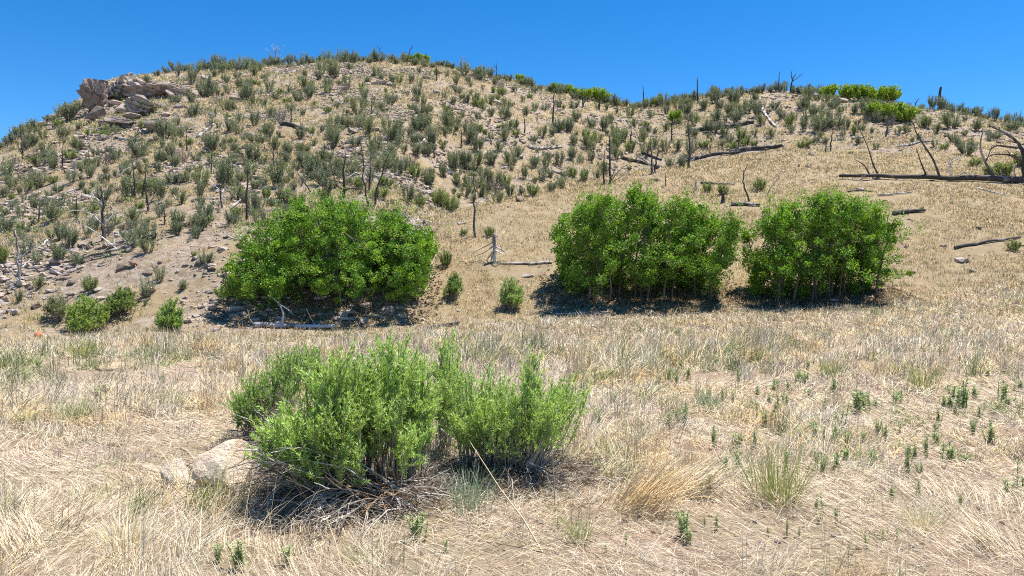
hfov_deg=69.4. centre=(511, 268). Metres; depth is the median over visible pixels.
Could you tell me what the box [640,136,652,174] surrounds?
dead tree
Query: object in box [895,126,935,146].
fallen log
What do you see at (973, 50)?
sky
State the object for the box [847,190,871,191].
fallen log
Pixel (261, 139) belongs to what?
mountain shrub
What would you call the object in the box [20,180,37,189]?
mountain shrub
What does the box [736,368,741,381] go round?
weed plant
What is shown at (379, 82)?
boulder
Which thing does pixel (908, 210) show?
fallen log
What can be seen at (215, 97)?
bare bush
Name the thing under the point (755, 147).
fallen log
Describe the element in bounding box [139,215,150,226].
mountain shrub
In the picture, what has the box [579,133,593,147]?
mountain shrub
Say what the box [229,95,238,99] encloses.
boulder
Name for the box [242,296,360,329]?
fallen log
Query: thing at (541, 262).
fallen log
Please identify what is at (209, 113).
boulder
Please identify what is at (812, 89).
mountain shrub
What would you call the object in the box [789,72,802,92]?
dead tree
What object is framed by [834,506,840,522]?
weed plant
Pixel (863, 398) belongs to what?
weed plant
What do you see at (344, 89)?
bare bush
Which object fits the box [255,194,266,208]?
mountain shrub
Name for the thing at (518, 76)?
oak bush
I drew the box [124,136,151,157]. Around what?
mountain shrub
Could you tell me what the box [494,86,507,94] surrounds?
leafy bush
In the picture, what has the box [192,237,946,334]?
leaf litter
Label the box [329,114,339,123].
mountain shrub
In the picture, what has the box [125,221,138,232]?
bare bush
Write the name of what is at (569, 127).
mountain shrub
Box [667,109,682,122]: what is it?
oak bush
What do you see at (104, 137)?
boulder
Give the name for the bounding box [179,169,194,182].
mountain shrub
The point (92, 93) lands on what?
rock outcrop
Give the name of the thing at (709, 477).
weed plant
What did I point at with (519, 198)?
boulder
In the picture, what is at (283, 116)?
bare bush
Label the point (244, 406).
green shrub
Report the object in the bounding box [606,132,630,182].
dead tree
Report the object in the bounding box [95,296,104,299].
boulder
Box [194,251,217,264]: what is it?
mountain shrub
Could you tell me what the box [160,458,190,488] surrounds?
boulder
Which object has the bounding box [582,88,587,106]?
dead tree
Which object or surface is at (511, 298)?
bank shrub
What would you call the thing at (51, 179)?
leafy bush
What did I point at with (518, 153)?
mountain shrub
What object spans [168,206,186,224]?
mountain shrub
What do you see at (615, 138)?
mountain shrub
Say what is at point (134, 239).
mountain shrub
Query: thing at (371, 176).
mountain shrub
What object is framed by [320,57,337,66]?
mountain shrub
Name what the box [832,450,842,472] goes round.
weed plant
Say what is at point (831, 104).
mountain shrub
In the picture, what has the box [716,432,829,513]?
grass tussock
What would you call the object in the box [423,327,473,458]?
green shrub
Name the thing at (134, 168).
dead tree
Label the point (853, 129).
leafy bush
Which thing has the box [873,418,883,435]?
weed plant
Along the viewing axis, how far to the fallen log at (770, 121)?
61.95 m
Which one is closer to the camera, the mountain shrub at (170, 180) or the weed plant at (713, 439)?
the weed plant at (713, 439)
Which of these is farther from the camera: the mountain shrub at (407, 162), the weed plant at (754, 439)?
the mountain shrub at (407, 162)
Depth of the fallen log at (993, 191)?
32.34 m
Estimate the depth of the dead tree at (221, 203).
28.66 m
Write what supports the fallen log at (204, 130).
on the ground at (132, 277)
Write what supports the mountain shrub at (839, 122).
on the ground at (132, 277)
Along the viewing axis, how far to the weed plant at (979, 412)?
7.92 m
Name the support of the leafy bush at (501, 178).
on the ground at (132, 277)
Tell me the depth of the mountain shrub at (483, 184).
41.33 m
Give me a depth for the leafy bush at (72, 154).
40.12 m
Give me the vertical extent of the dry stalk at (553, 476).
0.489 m
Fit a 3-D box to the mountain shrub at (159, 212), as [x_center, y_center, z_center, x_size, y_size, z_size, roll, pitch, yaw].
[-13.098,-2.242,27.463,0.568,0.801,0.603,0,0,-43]
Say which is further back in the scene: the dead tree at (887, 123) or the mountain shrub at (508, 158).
the dead tree at (887, 123)
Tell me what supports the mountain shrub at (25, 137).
on the ground at (132, 277)
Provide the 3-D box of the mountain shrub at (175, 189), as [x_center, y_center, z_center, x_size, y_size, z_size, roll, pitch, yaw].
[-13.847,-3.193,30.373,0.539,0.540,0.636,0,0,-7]
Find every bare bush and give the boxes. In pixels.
[36,158,47,166]
[95,143,117,163]
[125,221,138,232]
[174,148,190,161]
[212,93,223,100]
[269,104,288,121]
[338,83,347,94]
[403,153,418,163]
[457,115,471,126]
[487,176,506,193]
[654,95,673,105]
[861,111,871,122]
[885,111,897,127]
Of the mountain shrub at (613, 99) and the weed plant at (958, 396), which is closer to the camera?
the weed plant at (958, 396)
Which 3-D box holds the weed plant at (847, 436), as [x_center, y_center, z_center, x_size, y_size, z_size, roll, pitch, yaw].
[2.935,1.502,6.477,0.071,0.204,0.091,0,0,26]
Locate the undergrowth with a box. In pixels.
[0,48,1023,304]
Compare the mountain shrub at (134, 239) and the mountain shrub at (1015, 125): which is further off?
the mountain shrub at (1015, 125)
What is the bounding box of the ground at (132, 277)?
[0,59,1023,575]
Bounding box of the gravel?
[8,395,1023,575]
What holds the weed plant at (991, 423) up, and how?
on the ground at (132, 277)
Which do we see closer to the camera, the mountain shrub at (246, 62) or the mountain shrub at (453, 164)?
the mountain shrub at (453, 164)
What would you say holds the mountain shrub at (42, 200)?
on the ground at (132, 277)
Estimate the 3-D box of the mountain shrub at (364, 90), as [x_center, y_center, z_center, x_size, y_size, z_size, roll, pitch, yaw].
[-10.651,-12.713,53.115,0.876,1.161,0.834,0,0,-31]
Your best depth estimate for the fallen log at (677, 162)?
48.90 m
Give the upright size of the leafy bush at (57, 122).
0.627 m
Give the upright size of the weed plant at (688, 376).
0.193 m
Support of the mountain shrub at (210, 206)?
on the ground at (132, 277)
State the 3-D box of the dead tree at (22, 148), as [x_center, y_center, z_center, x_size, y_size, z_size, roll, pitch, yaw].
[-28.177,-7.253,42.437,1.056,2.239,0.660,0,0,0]
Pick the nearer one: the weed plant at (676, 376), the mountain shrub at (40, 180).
the weed plant at (676, 376)
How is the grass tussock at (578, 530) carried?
on the ground at (132, 277)
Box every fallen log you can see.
[64,225,160,262]
[118,135,144,140]
[191,115,214,137]
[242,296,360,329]
[279,121,307,130]
[427,319,458,328]
[497,257,551,264]
[526,134,561,149]
[557,309,610,314]
[621,155,654,164]
[632,134,701,168]
[643,152,662,159]
[686,122,724,132]
[691,147,739,159]
[701,181,734,184]
[723,120,754,127]
[729,138,782,151]
[731,200,760,205]
[762,107,776,126]
[839,122,1023,183]
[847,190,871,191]
[877,186,911,195]
[892,205,925,214]
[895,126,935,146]
[954,236,1020,248]
[977,187,1012,195]
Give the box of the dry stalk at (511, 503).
[470,442,542,551]
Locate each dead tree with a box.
[3,230,35,286]
[13,123,31,158]
[33,199,43,222]
[56,145,68,166]
[66,186,125,241]
[68,195,81,215]
[119,158,139,197]
[136,167,146,198]
[144,184,157,210]
[159,203,170,224]
[209,178,226,208]
[245,167,248,219]
[267,43,283,58]
[272,146,276,164]
[295,168,310,191]
[317,143,326,165]
[327,151,361,198]
[359,136,368,207]
[363,152,371,189]
[369,151,389,205]
[432,132,434,158]
[473,171,486,237]
[473,227,508,262]
[520,115,528,135]
[549,89,554,122]
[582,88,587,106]
[603,150,607,184]
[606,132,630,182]
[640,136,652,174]
[653,144,658,172]
[687,110,694,166]
[695,76,698,103]
[721,192,724,202]
[742,165,750,200]
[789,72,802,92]
[830,127,833,150]
[884,117,891,136]
[937,87,948,108]
[982,123,1023,175]
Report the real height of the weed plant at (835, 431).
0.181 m
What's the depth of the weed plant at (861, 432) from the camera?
6.79 m
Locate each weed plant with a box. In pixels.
[94,381,107,401]
[213,542,223,563]
[225,539,246,571]
[280,544,292,565]
[403,511,428,542]
[442,538,448,552]
[577,383,585,399]
[593,409,602,425]
[662,413,672,427]
[673,372,679,382]
[673,510,691,537]
[680,402,689,422]
[681,368,691,379]
[681,524,691,543]
[701,388,710,398]
[705,474,714,498]
[711,430,717,448]
[714,515,718,531]
[720,455,730,475]
[731,432,745,448]
[734,449,743,466]
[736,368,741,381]
[752,430,757,448]
[755,385,761,395]
[760,409,767,425]
[771,382,777,391]
[781,450,788,467]
[782,394,788,408]
[785,517,788,537]
[796,371,809,384]
[803,360,809,368]
[809,422,817,437]
[812,452,820,468]
[818,453,827,477]
[829,378,836,391]
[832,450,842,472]
[833,400,849,425]
[833,424,838,438]
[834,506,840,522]
[839,447,849,462]
[844,429,851,447]
[847,385,863,410]
[853,402,861,414]
[858,390,868,409]
[860,431,866,442]
[866,397,874,409]
[866,447,875,467]
[866,450,878,459]
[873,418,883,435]
[883,425,888,440]
[888,487,896,500]
[890,387,905,406]
[890,391,901,402]
[903,449,911,478]
[909,443,917,461]
[914,463,923,478]
[915,478,921,497]
[922,435,928,457]
[930,430,937,442]
[934,433,941,445]
[935,407,943,425]
[940,440,956,466]
[941,395,946,410]
[946,385,957,400]
[946,395,959,410]
[955,387,969,406]
[958,492,962,507]
[959,378,970,409]
[963,453,971,464]
[969,419,977,434]
[971,386,980,399]
[976,405,984,417]
[979,427,996,443]
[986,420,993,440]
[995,376,1009,401]
[998,394,1011,407]
[1000,477,1016,494]
[1013,459,1023,494]
[1015,381,1023,389]
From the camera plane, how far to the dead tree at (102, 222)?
25.58 m
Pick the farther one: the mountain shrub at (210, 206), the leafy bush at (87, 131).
the leafy bush at (87, 131)
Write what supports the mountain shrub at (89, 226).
on the ground at (132, 277)
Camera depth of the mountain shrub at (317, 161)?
33.97 m
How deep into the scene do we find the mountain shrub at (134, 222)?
26.50 m
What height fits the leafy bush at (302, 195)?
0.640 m
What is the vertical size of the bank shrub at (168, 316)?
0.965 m
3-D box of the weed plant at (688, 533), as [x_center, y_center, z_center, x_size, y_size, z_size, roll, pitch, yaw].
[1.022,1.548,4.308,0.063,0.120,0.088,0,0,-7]
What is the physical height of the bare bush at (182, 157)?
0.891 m
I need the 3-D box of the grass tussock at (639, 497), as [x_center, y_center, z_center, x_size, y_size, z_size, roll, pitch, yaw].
[1.018,1.366,4.834,0.812,0.476,0.763,0,0,-33]
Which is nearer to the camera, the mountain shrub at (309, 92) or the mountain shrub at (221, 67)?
the mountain shrub at (309, 92)
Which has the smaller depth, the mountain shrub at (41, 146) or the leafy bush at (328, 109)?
the mountain shrub at (41, 146)
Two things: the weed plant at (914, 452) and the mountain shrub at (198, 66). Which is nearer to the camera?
the weed plant at (914, 452)
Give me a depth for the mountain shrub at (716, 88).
70.86 m
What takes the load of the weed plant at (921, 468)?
on the ground at (132, 277)
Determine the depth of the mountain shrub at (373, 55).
73.53 m
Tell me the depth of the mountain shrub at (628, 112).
67.91 m
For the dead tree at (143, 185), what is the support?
on the ground at (132, 277)
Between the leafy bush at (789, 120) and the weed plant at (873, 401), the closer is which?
the weed plant at (873, 401)
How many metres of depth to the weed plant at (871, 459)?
5.83 m
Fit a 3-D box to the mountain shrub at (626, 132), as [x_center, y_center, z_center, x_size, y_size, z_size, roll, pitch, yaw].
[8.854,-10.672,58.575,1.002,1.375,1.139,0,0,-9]
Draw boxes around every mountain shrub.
[0,158,17,177]
[0,175,20,188]
[0,215,17,232]
[3,131,16,142]
[7,125,21,137]
[14,200,26,215]
[16,122,33,134]
[19,132,36,145]
[19,233,36,254]
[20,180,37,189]
[24,154,48,166]
[25,117,43,132]
[27,168,50,189]
[30,248,44,263]
[30,275,46,288]
[35,140,53,152]
[38,195,51,206]
[42,200,62,221]
[45,146,58,164]
[48,196,67,206]
[50,182,65,192]
[50,243,68,264]
[51,104,63,116]
[52,219,67,239]
[53,123,73,140]
[57,100,80,121]
[57,225,79,248]
[61,165,77,182]
[64,202,81,214]
[66,137,81,148]
[68,251,84,264]
[73,159,90,172]
[81,217,94,236]
[86,216,100,231]
[90,187,112,201]
[102,122,116,133]
[115,175,140,196]
[117,228,139,241]
[118,162,129,174]
[119,207,141,221]
[120,155,131,168]
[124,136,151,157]
[124,217,139,227]
[125,230,138,248]
[136,159,149,173]
[136,237,156,252]
[137,214,157,239]
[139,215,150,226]
[139,274,158,299]
[140,177,165,194]
[150,117,176,137]
[152,176,167,197]
[152,197,167,216]
[153,147,168,162]
[153,265,167,281]
[161,143,176,156]
[164,171,180,182]
[165,124,182,137]
[167,154,180,166]
[168,60,183,70]
[168,92,183,102]
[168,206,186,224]
[169,185,181,194]
[169,220,184,235]
[174,123,185,136]
[174,190,188,203]
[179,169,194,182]
[184,102,201,116]
[185,66,197,84]
[185,90,197,102]
[186,213,208,231]
[189,61,203,72]
[192,165,213,186]
[194,82,213,96]
[194,180,206,199]
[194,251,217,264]
[195,58,209,69]
[195,200,215,215]
[195,208,215,221]
[200,75,219,95]
[202,129,222,150]
[209,53,225,67]
[211,156,237,187]
[215,61,226,72]
[216,57,231,67]
[218,97,234,110]
[221,209,241,224]
[222,117,235,132]
[226,184,245,199]
[227,142,239,151]
[232,61,243,69]
[232,122,245,133]
[236,81,256,99]
[237,55,257,69]
[237,191,251,202]
[242,141,264,159]
[242,161,258,174]
[242,190,259,212]
[249,110,259,126]
[249,205,267,223]
[253,132,266,144]
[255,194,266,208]
[257,173,270,185]
[261,75,275,92]
[262,120,275,140]
[263,134,281,150]
[264,104,276,116]
[266,157,284,187]
[269,54,281,65]
[270,182,296,203]
[271,206,290,219]
[281,139,293,154]
[281,151,292,161]
[290,87,304,101]
[292,125,307,138]
[293,75,314,88]
[296,150,310,166]
[299,51,307,64]
[300,153,310,169]
[302,85,314,98]
[303,150,324,176]
[303,158,316,178]
[308,166,333,184]
[314,148,327,160]
[315,60,327,73]
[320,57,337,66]
[320,159,336,174]
[320,177,333,193]
[322,121,343,137]
[322,150,335,162]
[324,59,340,78]
[324,128,341,148]
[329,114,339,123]
[330,156,351,171]
[335,46,349,62]
[335,166,345,178]
[340,114,353,126]
[346,94,365,114]
[347,112,376,127]
[348,49,361,63]
[348,134,363,146]
[358,116,376,135]
[359,85,370,96]
[362,137,378,150]
[365,167,376,180]
[368,48,379,60]
[368,158,384,171]
[369,142,376,155]
[372,51,387,61]
[372,133,384,148]
[372,153,392,168]
[379,116,392,130]
[379,141,401,153]
[381,143,397,160]
[382,127,393,140]
[383,93,400,104]
[384,117,407,141]
[388,155,399,168]
[389,158,405,176]
[394,129,404,145]
[397,155,411,170]
[399,182,416,201]
[406,131,421,143]
[409,114,421,129]
[410,141,424,156]
[411,85,421,97]
[411,101,428,114]
[413,191,424,202]
[416,112,433,130]
[420,167,437,189]
[421,141,435,155]
[422,125,440,145]
[437,124,450,135]
[437,160,447,177]
[438,109,462,132]
[446,149,459,172]
[450,171,470,187]
[455,149,472,168]
[456,55,469,75]
[458,180,473,197]
[462,175,475,185]
[463,124,479,143]
[470,132,483,152]
[470,150,483,168]
[474,172,484,186]
[474,179,487,195]
[475,167,493,184]
[477,63,489,77]
[485,149,499,164]
[487,169,500,181]
[490,191,504,202]
[496,104,513,119]
[496,128,509,140]
[500,96,512,112]
[500,151,515,165]
[502,119,513,130]
[504,183,515,194]
[508,144,526,157]
[527,155,541,167]
[534,162,547,180]
[535,124,548,136]
[545,180,557,190]
[549,118,566,131]
[553,83,568,93]
[553,148,565,164]
[556,117,565,131]
[556,175,566,187]
[564,115,574,130]
[567,146,577,158]
[568,109,583,121]
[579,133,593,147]
[585,138,597,152]
[586,117,598,126]
[597,115,611,130]
[601,95,610,102]
[606,125,626,148]
[608,94,620,105]
[608,123,617,133]
[608,146,621,158]
[618,126,629,140]
[625,103,636,116]
[636,129,648,141]
[637,138,653,155]
[644,96,654,107]
[651,135,660,147]
[657,138,671,151]
[669,93,679,103]
[670,138,684,150]
[671,94,684,109]
[677,154,686,166]
[678,97,692,117]
[683,139,694,154]
[688,88,700,99]
[689,111,699,125]
[701,119,709,130]
[706,119,722,133]
[707,86,720,103]
[710,86,721,98]
[710,107,723,121]
[723,100,733,115]
[724,85,742,104]
[726,107,744,122]
[734,85,746,94]
[742,96,753,113]
[750,96,767,115]
[755,83,769,92]
[770,80,787,90]
[775,109,788,118]
[795,83,811,93]
[796,97,809,109]
[799,85,816,98]
[807,103,820,115]
[807,115,829,131]
[810,111,822,125]
[815,84,824,93]
[824,108,839,118]
[824,113,849,126]
[825,98,841,108]
[854,95,876,112]
[870,109,883,121]
[913,115,932,127]
[927,93,938,108]
[929,121,942,132]
[934,96,948,109]
[936,110,960,127]
[947,102,964,112]
[953,135,979,154]
[970,117,985,130]
[986,130,1004,138]
[1001,119,1023,130]
[1011,110,1022,122]
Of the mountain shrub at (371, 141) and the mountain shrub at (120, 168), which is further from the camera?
the mountain shrub at (371, 141)
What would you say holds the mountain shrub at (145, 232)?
on the ground at (132, 277)
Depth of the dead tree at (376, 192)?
30.05 m
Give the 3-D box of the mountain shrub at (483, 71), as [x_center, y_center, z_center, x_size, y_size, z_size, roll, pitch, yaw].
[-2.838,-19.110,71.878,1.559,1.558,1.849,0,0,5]
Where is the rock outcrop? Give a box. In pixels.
[76,72,198,133]
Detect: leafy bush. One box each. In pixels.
[0,244,11,263]
[6,193,15,198]
[14,219,24,229]
[46,175,59,183]
[51,118,64,125]
[59,149,81,158]
[80,274,98,292]
[84,127,98,135]
[88,204,101,211]
[97,130,110,136]
[135,100,157,113]
[135,201,144,208]
[137,179,152,190]
[138,120,145,128]
[185,137,194,144]
[211,284,235,298]
[227,137,238,143]
[229,207,242,215]
[252,80,262,84]
[261,183,271,197]
[292,191,306,204]
[306,125,316,133]
[319,190,327,198]
[321,105,331,112]
[352,177,363,187]
[370,185,390,197]
[378,176,395,186]
[408,162,421,178]
[414,196,426,205]
[430,187,448,205]
[437,247,452,266]
[442,104,449,112]
[443,193,461,212]
[459,228,467,233]
[472,96,485,106]
[481,226,494,235]
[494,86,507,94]
[497,171,511,185]
[511,128,520,136]
[512,117,520,127]
[526,92,533,97]
[526,182,538,195]
[567,165,577,177]
[579,166,588,181]
[581,128,596,139]
[623,137,636,151]
[642,121,650,126]
[698,138,711,147]
[701,180,713,191]
[717,183,728,194]
[726,141,737,148]
[734,126,746,139]
[739,136,750,144]
[750,178,768,190]
[751,139,758,145]
[783,114,794,125]
[796,139,812,147]
[850,124,857,133]
[921,115,933,127]
[938,143,949,149]
[965,156,983,165]
[979,161,1009,174]
[1002,161,1013,175]
[1004,238,1022,250]
[1013,152,1021,166]
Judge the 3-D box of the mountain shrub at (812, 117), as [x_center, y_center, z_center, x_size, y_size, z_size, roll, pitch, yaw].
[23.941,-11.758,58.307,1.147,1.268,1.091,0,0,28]
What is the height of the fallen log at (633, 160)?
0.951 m
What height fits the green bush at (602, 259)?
3.761 m
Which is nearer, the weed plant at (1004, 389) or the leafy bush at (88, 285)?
the weed plant at (1004, 389)
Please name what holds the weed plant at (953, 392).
on the ground at (132, 277)
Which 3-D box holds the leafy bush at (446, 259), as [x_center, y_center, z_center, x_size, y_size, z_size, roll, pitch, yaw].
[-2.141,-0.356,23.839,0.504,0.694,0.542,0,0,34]
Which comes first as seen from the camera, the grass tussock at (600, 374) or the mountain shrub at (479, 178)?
the grass tussock at (600, 374)
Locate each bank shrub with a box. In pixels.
[39,292,68,322]
[55,294,113,333]
[103,283,139,318]
[153,296,184,331]
[442,270,463,299]
[497,274,525,311]
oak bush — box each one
[414,52,423,60]
[513,73,525,79]
[547,82,563,92]
[564,83,573,93]
[571,87,581,95]
[577,87,593,99]
[591,86,609,100]
[653,95,663,105]
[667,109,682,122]
[817,83,839,95]
[834,83,859,98]
[843,83,871,100]
[853,84,889,101]
[862,99,891,118]
[879,84,902,101]
[880,100,908,121]
[896,105,920,122]
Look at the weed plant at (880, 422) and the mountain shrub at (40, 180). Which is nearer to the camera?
the weed plant at (880, 422)
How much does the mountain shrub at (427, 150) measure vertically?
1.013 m
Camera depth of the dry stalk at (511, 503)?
4.30 m
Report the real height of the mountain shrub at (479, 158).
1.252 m
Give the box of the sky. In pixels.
[0,0,1023,141]
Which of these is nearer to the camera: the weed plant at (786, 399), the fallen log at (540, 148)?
the weed plant at (786, 399)
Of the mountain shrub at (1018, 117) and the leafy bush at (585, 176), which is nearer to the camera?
the leafy bush at (585, 176)
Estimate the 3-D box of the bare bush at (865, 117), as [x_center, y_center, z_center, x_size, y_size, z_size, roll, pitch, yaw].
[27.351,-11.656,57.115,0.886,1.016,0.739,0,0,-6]
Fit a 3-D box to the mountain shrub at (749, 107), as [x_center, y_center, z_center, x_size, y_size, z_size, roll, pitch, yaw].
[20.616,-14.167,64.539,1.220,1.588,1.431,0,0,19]
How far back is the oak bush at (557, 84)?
74.00 m
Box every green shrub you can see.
[200,325,457,548]
[216,339,322,445]
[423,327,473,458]
[437,343,599,507]
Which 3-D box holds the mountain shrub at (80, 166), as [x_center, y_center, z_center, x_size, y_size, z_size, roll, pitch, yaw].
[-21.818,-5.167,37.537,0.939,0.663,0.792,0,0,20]
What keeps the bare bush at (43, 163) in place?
on the ground at (132, 277)
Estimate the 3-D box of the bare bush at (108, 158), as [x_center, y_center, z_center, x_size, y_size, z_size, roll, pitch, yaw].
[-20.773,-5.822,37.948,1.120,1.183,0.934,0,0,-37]
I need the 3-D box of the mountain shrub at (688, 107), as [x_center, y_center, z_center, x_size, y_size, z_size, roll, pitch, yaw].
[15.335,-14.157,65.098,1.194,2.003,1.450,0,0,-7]
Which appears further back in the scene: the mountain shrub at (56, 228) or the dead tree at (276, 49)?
the dead tree at (276, 49)
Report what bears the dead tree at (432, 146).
on the ground at (132, 277)
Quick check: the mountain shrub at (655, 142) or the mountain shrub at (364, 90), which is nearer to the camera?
the mountain shrub at (364, 90)
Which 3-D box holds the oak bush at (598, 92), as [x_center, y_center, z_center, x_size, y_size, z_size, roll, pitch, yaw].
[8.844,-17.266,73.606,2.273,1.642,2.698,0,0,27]
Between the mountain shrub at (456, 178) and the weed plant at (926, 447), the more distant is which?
the mountain shrub at (456, 178)
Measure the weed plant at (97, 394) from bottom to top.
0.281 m
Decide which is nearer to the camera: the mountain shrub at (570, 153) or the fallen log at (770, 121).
the mountain shrub at (570, 153)
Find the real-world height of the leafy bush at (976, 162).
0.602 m
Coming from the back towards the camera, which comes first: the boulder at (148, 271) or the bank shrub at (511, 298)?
the boulder at (148, 271)
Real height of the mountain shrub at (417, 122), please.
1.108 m
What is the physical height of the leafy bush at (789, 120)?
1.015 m
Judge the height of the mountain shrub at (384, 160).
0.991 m
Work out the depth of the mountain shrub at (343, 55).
71.24 m
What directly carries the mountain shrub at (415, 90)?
on the ground at (132, 277)
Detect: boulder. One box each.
[25,151,38,156]
[30,304,41,308]
[65,292,75,295]
[67,280,75,285]
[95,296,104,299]
[101,134,108,139]
[116,265,128,271]
[128,260,137,265]
[142,269,152,274]
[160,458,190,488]
[192,439,252,489]
[207,110,214,116]
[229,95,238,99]
[347,127,357,132]
[371,80,386,84]
[516,196,523,200]
[838,98,847,102]
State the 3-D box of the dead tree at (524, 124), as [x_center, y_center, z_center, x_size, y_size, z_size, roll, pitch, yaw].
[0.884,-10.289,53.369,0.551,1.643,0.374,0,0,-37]
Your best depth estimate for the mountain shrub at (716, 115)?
62.48 m
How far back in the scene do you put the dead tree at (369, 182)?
31.72 m
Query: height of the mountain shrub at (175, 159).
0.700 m
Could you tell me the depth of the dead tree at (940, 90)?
62.39 m
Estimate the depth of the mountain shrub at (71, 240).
25.37 m
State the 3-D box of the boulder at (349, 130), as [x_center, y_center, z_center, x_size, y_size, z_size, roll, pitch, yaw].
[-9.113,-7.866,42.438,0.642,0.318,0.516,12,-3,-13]
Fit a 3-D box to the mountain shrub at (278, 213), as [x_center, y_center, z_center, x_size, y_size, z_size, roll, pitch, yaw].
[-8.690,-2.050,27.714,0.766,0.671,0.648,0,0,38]
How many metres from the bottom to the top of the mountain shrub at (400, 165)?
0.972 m
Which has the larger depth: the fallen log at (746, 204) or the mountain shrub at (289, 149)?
the mountain shrub at (289, 149)
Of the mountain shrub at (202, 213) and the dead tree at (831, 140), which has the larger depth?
the dead tree at (831, 140)
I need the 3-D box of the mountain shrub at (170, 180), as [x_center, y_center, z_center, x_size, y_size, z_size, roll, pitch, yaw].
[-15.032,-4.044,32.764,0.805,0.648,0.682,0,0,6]
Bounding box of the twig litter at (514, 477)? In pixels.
[100,427,699,531]
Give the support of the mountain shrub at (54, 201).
on the ground at (132, 277)
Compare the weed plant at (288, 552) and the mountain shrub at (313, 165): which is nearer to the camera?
the weed plant at (288, 552)
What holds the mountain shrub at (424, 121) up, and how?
on the ground at (132, 277)
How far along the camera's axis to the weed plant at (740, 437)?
6.63 m
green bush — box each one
[214,183,451,308]
[548,176,746,302]
[736,180,923,302]
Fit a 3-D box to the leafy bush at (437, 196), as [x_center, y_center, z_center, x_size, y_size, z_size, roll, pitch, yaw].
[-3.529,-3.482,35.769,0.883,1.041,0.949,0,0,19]
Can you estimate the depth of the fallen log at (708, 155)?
55.45 m
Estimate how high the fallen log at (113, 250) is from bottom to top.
1.258 m
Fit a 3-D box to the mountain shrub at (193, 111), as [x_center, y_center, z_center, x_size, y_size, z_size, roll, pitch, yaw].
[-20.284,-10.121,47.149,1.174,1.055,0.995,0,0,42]
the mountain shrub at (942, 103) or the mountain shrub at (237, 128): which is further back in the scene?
the mountain shrub at (942, 103)
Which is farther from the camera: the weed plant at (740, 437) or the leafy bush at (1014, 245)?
the leafy bush at (1014, 245)
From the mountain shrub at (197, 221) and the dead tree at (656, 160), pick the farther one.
the dead tree at (656, 160)
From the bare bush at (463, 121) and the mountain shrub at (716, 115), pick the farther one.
the mountain shrub at (716, 115)
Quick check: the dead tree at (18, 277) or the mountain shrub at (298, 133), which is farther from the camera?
the mountain shrub at (298, 133)
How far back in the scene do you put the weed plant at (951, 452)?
5.97 m
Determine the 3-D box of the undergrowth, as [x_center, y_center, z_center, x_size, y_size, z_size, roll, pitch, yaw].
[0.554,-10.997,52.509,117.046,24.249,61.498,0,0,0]
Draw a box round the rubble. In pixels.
[0,59,1023,333]
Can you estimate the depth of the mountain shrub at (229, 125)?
43.01 m
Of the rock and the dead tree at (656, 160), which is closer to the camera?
the rock
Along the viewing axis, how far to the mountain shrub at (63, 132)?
45.93 m
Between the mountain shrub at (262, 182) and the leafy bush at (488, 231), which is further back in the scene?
the mountain shrub at (262, 182)
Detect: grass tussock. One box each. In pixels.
[0,405,58,426]
[0,503,59,567]
[45,394,104,424]
[63,334,105,358]
[63,498,179,557]
[142,383,198,409]
[178,458,249,521]
[336,541,379,569]
[433,461,506,518]
[473,348,501,363]
[558,507,601,544]
[590,366,611,382]
[598,444,721,524]
[665,445,753,502]
[690,386,727,412]
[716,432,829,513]
[811,354,851,379]
[887,483,965,538]
[899,362,947,392]
[939,509,1023,562]
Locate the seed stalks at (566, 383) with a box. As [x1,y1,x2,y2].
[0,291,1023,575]
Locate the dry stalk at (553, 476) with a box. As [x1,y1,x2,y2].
[551,435,555,510]
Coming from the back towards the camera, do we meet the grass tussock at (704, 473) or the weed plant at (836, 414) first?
the weed plant at (836, 414)
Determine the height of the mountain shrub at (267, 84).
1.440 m
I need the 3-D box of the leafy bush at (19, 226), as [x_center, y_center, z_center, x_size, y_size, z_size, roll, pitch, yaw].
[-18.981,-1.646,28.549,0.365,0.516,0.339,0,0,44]
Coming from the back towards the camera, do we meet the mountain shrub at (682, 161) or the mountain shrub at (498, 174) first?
the mountain shrub at (498, 174)
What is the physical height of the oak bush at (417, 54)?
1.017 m
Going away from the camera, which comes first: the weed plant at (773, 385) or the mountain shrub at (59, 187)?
the weed plant at (773, 385)
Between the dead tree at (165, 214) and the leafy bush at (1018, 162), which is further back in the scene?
the leafy bush at (1018, 162)
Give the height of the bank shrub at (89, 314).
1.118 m
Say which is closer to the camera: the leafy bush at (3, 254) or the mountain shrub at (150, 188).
the leafy bush at (3, 254)
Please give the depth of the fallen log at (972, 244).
25.93 m
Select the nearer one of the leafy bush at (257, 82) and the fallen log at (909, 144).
the fallen log at (909, 144)
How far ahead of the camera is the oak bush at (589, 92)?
71.94 m
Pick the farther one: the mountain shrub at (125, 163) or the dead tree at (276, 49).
the dead tree at (276, 49)
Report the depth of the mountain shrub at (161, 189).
29.97 m
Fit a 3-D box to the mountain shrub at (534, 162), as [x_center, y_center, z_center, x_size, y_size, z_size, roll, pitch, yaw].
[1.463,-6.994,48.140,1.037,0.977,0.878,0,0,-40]
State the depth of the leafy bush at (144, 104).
47.42 m
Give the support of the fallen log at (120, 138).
on the ground at (132, 277)
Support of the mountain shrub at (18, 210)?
on the ground at (132, 277)

